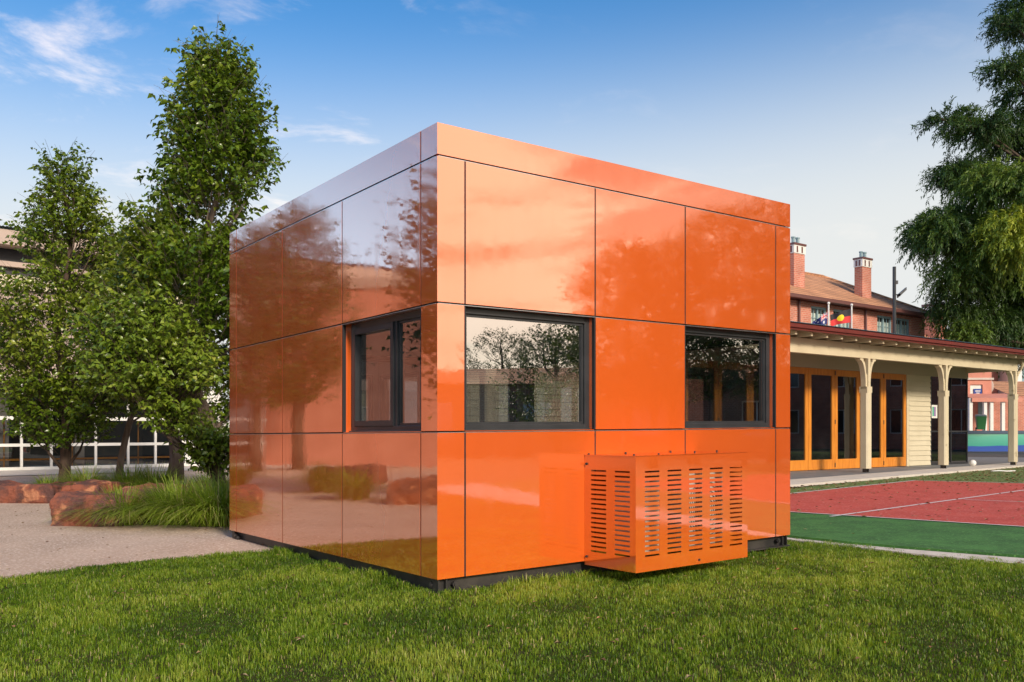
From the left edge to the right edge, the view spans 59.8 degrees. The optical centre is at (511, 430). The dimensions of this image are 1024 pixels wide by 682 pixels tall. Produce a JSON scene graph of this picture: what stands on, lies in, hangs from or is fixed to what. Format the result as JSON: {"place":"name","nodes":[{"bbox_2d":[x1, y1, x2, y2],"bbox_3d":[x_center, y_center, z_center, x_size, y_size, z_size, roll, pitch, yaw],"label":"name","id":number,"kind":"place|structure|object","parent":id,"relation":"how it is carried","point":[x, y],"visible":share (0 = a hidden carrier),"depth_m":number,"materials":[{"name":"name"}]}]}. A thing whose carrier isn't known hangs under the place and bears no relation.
{"place":"outdoors","nodes":[
{"label":"outdoors","id":0,"kind":"place"},
{"bbox_2d":[0,465,228,475],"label":"concrete apron","id":1,"kind":"object","parent":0,"point":[27,472],"depth_m":25.85,"materials":[{"name":"grey concrete"}]},
{"bbox_2d":[0,469,273,577],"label":"gravel path","id":2,"kind":"structure","parent":0,"point":[26,547],"depth_m":9.68,"materials":[{"name":"beige gravel"}]},
{"bbox_2d":[0,480,81,502],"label":"boulder","id":3,"kind":"object","parent":2,"relation":"on","point":[11,491],"visible":0.57,"depth_m":14.75,"materials":[{"name":"red stone"}]},
{"bbox_2d":[21,472,69,483],"bbox_3d":[-8.496,0.958,16.283,1.865,0.484,1.795,0,0,0],"label":"grass clump","id":4,"kind":"object","parent":2,"relation":"on","point":[44,481],"visible":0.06,"depth_m":16.25,"materials":[{"name":"green plant"}]},
{"bbox_2d":[0,139,144,481],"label":"pear tree","id":5,"kind":"object","parent":2,"relation":"on","point":[74,414],"visible":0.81,"depth_m":17.44,"materials":[{"name":"green plant"}]},
{"bbox_2d":[40,462,122,485],"bbox_3d":[-7.604,0.859,15.905,2.456,0.683,2.481,0,0,0],"label":"grass clump","id":6,"kind":"object","parent":2,"relation":"on","point":[82,477],"visible":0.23,"depth_m":15.80,"materials":[{"name":"green plant"}]},
{"bbox_2d":[60,479,135,491],"bbox_3d":[-7.083,1.039,15.320,0.618,0.424,1.403,0,0,9],"label":"boulder","id":7,"kind":"object","parent":2,"relation":"on","point":[90,485],"visible":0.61,"depth_m":14.94,"materials":[{"name":"red stone"}]},
{"bbox_2d":[36,481,184,526],"bbox_3d":[-4.970,0.917,11.467,2.231,0.567,2.276,0,0,0],"label":"grass clump","id":8,"kind":"object","parent":2,"relation":"on","point":[125,505],"visible":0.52,"depth_m":11.13,"materials":[{"name":"green plant"}]},
{"bbox_2d":[62,215,182,474],"bbox_3d":[-8.067,-1.653,18.922,2.688,5.831,2.880,0,0,-35],"label":"pear tree","id":9,"kind":"object","parent":2,"relation":"on","point":[124,444],"visible":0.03,"depth_m":18.92,"materials":[{"name":"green plant"}]},
{"bbox_2d":[49,480,225,526],"bbox_3d":[-5.090,1.014,12.736,1.642,0.478,3.313,0,0,0],"label":"boulder","id":10,"kind":"object","parent":2,"relation":"on","point":[66,498],"visible":0.38,"depth_m":11.23,"materials":[{"name":"red stone"}]},
{"bbox_2d":[98,458,177,486],"bbox_3d":[-6.943,0.848,16.201,2.448,0.704,2.484,0,0,0],"label":"grass clump","id":11,"kind":"object","parent":2,"relation":"on","point":[117,476],"visible":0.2,"depth_m":16.07,"materials":[{"name":"green plant"}]},
{"bbox_2d":[67,471,228,527],"bbox_3d":[-4.340,0.839,11.503,2.806,0.721,2.906,0,0,0],"label":"grass clump","id":12,"kind":"object","parent":2,"relation":"on","point":[167,489],"visible":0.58,"depth_m":11.22,"materials":[{"name":"green plant"}]},
{"bbox_2d":[70,280,233,482],"bbox_3d":[-5.467,-0.571,14.193,2.728,3.674,2.660,0,0,-31],"label":"pear tree","id":13,"kind":"object","parent":2,"relation":"on","point":[152,329],"visible":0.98,"depth_m":13.79,"materials":[{"name":"green plant"}]},
{"bbox_2d":[111,459,196,491],"bbox_3d":[-6.332,0.840,15.914,2.572,0.719,2.472,0,0,0],"label":"grass clump","id":14,"kind":"object","parent":2,"relation":"on","point":[157,474],"visible":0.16,"depth_m":15.73,"materials":[{"name":"green plant"}]},
{"bbox_2d":[106,466,229,529],"bbox_3d":[-3.768,0.818,11.314,2.882,0.764,2.826,0,0,0],"label":"grass clump","id":15,"kind":"object","parent":2,"relation":"on","point":[213,502],"visible":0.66,"depth_m":11.01,"materials":[{"name":"green plant"}]},
{"bbox_2d":[57,14,290,480],"bbox_3d":[-5.528,-2.965,15.525,3.849,8.456,3.932,0,0,18],"label":"pear tree","id":16,"kind":"object","parent":2,"relation":"on","point":[211,127],"visible":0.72,"depth_m":14.90,"materials":[{"name":"green plant"}]},
{"bbox_2d":[167,276,229,480],"bbox_3d":[-8.264,-1.574,21.521,2.858,5.687,3.013,0,0,17],"label":"pear tree","id":17,"kind":"object","parent":2,"relation":"on","point":[174,458],"visible":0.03,"depth_m":21.34,"materials":[{"name":"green plant"}]},
{"bbox_2d":[181,472,221,484],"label":"grass clump","id":18,"kind":"object","parent":2,"relation":"on","point":[198,479],"visible":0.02,"depth_m":13.73,"materials":[{"name":"green plant"}]},
{"bbox_2d":[182,471,226,481],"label":"grass clump","id":19,"kind":"object","parent":2,"relation":"on","point":[199,477],"visible":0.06,"depth_m":16.61,"materials":[{"name":"green plant"}]},
{"bbox_2d":[198,470,229,490],"bbox_3d":[-4.024,0.838,12.848,2.517,0.725,2.435,0,0,0],"label":"grass clump","id":20,"kind":"object","parent":2,"relation":"on","point":[221,480],"visible":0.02,"depth_m":12.69,"materials":[{"name":"green plant"}]},
{"bbox_2d":[3,466,1023,681],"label":"fallen leaves","id":21,"kind":"object","parent":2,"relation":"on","point":[345,623],"visible":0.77,"depth_m":12.99,"materials":[{"name":"brown plant"}]},
{"bbox_2d":[0,537,1023,681],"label":"lawn","id":22,"kind":"structure","parent":0,"point":[523,651],"depth_m":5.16,"materials":[{"name":"plant"}]},
{"bbox_2d":[787,537,1023,564],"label":"concrete edging","id":23,"kind":"object","parent":22,"relation":"on","point":[936,553],"visible":0.26,"depth_m":8.54,"materials":[{"name":"grey concrete"}]},
{"bbox_2d":[0,0,1023,421],"label":"sky","id":24,"kind":"structure","parent":0,"point":[810,106],"materials":[{"name":"blue"}]},
{"bbox_2d":[790,236,930,336],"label":"brick building","id":25,"kind":"structure","parent":0,"point":[812,295],"depth_m":42.10,"materials":[{"name":"red brick"}]},
{"bbox_2d":[811,306,825,324],"bbox_3d":[13.612,-4.485,39.769,1.214,2.070,0.110,0,0,-37],"label":"window","id":26,"kind":"structure","parent":25,"relation":"in","point":[814,316],"depth_m":39.72,"materials":[{"name":"white glass"}]},
{"bbox_2d":[833,309,848,327],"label":"window","id":27,"kind":"structure","parent":25,"relation":"in","point":[846,325],"depth_m":40.82,"materials":[{"name":"teal paint"}]},
{"bbox_2d":[877,315,890,332],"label":"window","id":28,"kind":"structure","parent":25,"relation":"in","point":[882,326],"depth_m":42.93,"materials":[{"name":"glass"}]},
{"bbox_2d":[896,318,908,334],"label":"window","id":29,"kind":"structure","parent":25,"relation":"in","point":[900,329],"depth_m":44.06,"materials":[{"name":"glass"}]},
{"bbox_2d":[790,467,1023,492],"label":"leaf strewn strip","id":30,"kind":"object","parent":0,"point":[1001,474],"visible":0.1,"depth_m":20.98,"materials":[{"name":"green plant"}]},
{"bbox_2d":[991,470,1014,471],"bbox_3d":[13.681,1.123,24.786,0.706,0.050,0.079,0,0,-3],"label":"white stick","id":31,"kind":"object","parent":30,"relation":"on","point":[1003,470],"visible":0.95,"depth_m":24.77,"materials":[{"name":"paint"}]},
{"bbox_2d":[968,372,1023,430],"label":"pink building","id":32,"kind":"structure","parent":0,"point":[982,399],"depth_m":58.00,"materials":[{"name":"brick"}]},
{"bbox_2d":[970,385,981,393],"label":"window","id":33,"kind":"structure","parent":32,"relation":"in","point":[972,387],"depth_m":58.10,"materials":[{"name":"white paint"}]},
{"bbox_2d":[978,402,981,413],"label":"window","id":34,"kind":"structure","parent":32,"relation":"in","point":[979,403],"depth_m":57.98,"materials":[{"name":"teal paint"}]},
{"bbox_2d":[968,451,1023,456],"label":"courtyard asphalt","id":35,"kind":"structure","parent":0,"point":[989,453],"depth_m":44.52,"materials":[{"name":"grey asphalt"}]},
{"bbox_2d":[892,266,906,333],"bbox_3d":[13.922,-2.335,32.000,0.487,7.111,0.140,0,0,0],"label":"camera pole","id":36,"kind":"object","parent":35,"relation":"on","point":[894,283],"visible":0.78,"depth_m":31.95,"materials":[{"name":"grey metal"}]},
{"bbox_2d":[893,0,1023,378],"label":"pepper tree","id":37,"kind":"object","parent":35,"relation":"on","point":[982,279],"visible":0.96,"depth_m":41.82,"materials":[{"name":"green plant"}]},
{"bbox_2d":[968,431,1023,450],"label":"mural wall","id":38,"kind":"structure","parent":35,"relation":"on","point":[987,440],"depth_m":50.00,"materials":[{"name":"blue paint"}]},
{"bbox_3d":[12.783,-1.782,33.500,0.105,6.004,0.110,0,0,0],"label":"flagpole","id":39,"kind":"object","parent":35,"relation":"on","visible":0},
{"bbox_2d":[830,309,850,325],"bbox_3d":[12.364,-4.229,33.502,0.759,0.680,0.131,0,0,0],"label":"aboriginal flag","id":40,"kind":"object","parent":39,"relation":"hanging from","point":[841,317],"visible":0.98,"depth_m":33.51,"materials":[{"name":"black fabric"}]},
{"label":"terrace","id":41,"kind":"structure","parent":0,"visible":0},
{"bbox_2d":[921,304,997,393],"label":"brick wing","id":42,"kind":"structure","parent":41,"relation":"on","point":[994,374],"depth_m":75.48,"materials":[{"name":"red brick"}]},
{"bbox_2d":[975,414,986,430],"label":"wheelie bin","id":43,"kind":"object","parent":41,"relation":"on","point":[980,419],"visible":1,"depth_m":50.96,"materials":[{"name":"green plastic"}]},
{"bbox_2d":[993,381,1023,395],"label":"brick annex","id":44,"kind":"object","parent":41,"relation":"on","point":[1002,386],"depth_m":63.40,"materials":[{"name":"brick"}]},
{"label":"ground","id":45,"kind":"structure","parent":0,"visible":0},
{"bbox_2d":[0,225,222,470],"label":"glazed school building","id":46,"kind":"structure","parent":45,"relation":"on","point":[144,445],"depth_m":27.77,"materials":[{"name":"beige metal cladding"},{"name":"glass"},{"name":"white paint"}]},
{"bbox_2d":[230,122,789,594],"bbox_3d":[-0.004,-0.504,9.251,4.180,3.557,5.003,0,0,-37],"label":"portable cabin","id":47,"kind":"object","parent":45,"relation":"on","point":[454,320],"visible":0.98,"depth_m":7.43,"materials":[{"name":"orange metal"}]},
{"bbox_2d":[343,308,424,432],"bbox_3d":[-1.012,-0.457,7.248,0.152,0.950,1.318,0,0,-37],"label":"window","id":48,"kind":"structure","parent":47,"relation":"in","point":[396,324],"depth_m":7.27,"materials":[{"name":"grey metal"}]},
{"bbox_2d":[362,355,419,422],"bbox_3d":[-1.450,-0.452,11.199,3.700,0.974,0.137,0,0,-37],"label":"window","id":49,"kind":"structure","parent":47,"relation":"in","point":[375,369],"depth_m":11.06,"materials":[{"name":"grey glass"}]},
{"bbox_2d":[466,306,593,430],"bbox_3d":[0.126,-0.470,7.075,1.295,0.953,0.137,0,0,-37],"label":"window","id":50,"kind":"structure","parent":47,"relation":"in","point":[528,371],"depth_m":7.10,"materials":[{"name":"clear glass"}]},
{"bbox_2d":[682,326,772,428],"bbox_3d":[2.048,-0.491,8.509,1.308,0.953,0.137,0,0,-37],"label":"window","id":51,"kind":"structure","parent":47,"relation":"in","point":[729,374],"depth_m":8.56,"materials":[{"name":"glass"}]},
{"bbox_2d":[787,480,1023,557],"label":"synthetic turf","id":52,"kind":"structure","parent":45,"relation":"on","point":[979,539],"depth_m":9.99,"materials":[{"name":"green plastic"}]},
{"bbox_2d":[790,481,1023,526],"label":"red court","id":53,"kind":"object","parent":52,"relation":"on","point":[857,499],"visible":0.67,"depth_m":14.44,"materials":[{"name":"red rubber"}]},
{"bbox_2d":[790,480,1023,526],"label":"court lines","id":54,"kind":"object","parent":53,"relation":"on","point":[912,505],"visible":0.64,"depth_m":13.59,"materials":[{"name":"white paint"}]},
{"bbox_2d":[790,457,1023,478],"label":"verandah slab","id":55,"kind":"structure","parent":45,"relation":"on","point":[802,474],"depth_m":25.24,"materials":[{"name":"grey concrete"}]},
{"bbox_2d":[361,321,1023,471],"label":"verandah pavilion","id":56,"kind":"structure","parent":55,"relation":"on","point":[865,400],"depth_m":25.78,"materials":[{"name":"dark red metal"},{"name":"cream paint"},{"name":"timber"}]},
{"bbox_2d":[785,366,807,470],"bbox_3d":[7.641,-0.320,24.129,1.255,2.820,0.062,0,0,-37],"label":"door","id":57,"kind":"structure","parent":56,"relation":"in","point":[798,427],"depth_m":24.27,"materials":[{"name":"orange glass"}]},
{"bbox_2d":[808,368,834,469],"bbox_3d":[8.644,-0.320,24.885,1.233,2.820,0.050,0,0,-37],"label":"door","id":58,"kind":"structure","parent":56,"relation":"in","point":[821,382],"depth_m":24.90,"materials":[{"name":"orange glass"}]},
{"bbox_2d":[835,370,859,468],"bbox_3d":[9.633,-0.320,25.616,1.246,2.820,0.062,0,0,-37],"label":"door","id":59,"kind":"structure","parent":56,"relation":"in","point":[847,383],"depth_m":25.66,"materials":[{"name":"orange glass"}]},
{"bbox_2d":[860,372,882,466],"bbox_3d":[10.640,-0.320,26.371,1.252,2.820,0.050,0,0,-37],"label":"door","id":60,"kind":"structure","parent":56,"relation":"in","point":[876,378],"depth_m":26.56,"materials":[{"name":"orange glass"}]},
{"bbox_2d":[883,373,905,466],"bbox_3d":[11.648,-0.320,27.116,1.276,2.820,0.062,0,0,-37],"label":"door","id":61,"kind":"structure","parent":56,"relation":"in","point":[894,385],"depth_m":27.15,"materials":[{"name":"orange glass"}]},
{"bbox_2d":[790,462,1023,486],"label":"verandah lip","id":62,"kind":"object","parent":55,"relation":"attached to","point":[844,478],"visible":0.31,"depth_m":22.30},
{"bbox_2d":[969,460,975,465],"bbox_3d":[14.221,1.000,27.467,0.200,0.200,0.200,0,0,0],"label":"ball","id":63,"kind":"object","parent":62,"relation":"on","point":[972,462],"visible":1,"depth_m":27.40,"materials":[{"name":"white paint"}]},
{"bbox_2d":[998,366,1023,393],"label":"white house","id":64,"kind":"structure","parent":45,"relation":"on","point":[1003,377],"depth_m":76.93,"materials":[{"name":"brick"}]},
{"bbox_3d":[11.738,-1.779,33.000,0.105,5.998,0.110,0,0,0],"label":"flagpole","id":65,"kind":"object","parent":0,"visible":0},
{"bbox_2d":[812,312,827,324],"bbox_3d":[11.425,-4.026,33.003,0.549,0.713,0.259,0,0,0],"label":"navy flag","id":66,"kind":"object","parent":65,"relation":"attached to","point":[822,320],"visible":0.67,"depth_m":33.02,"materials":[{"name":"blue fabric"}]}
]}

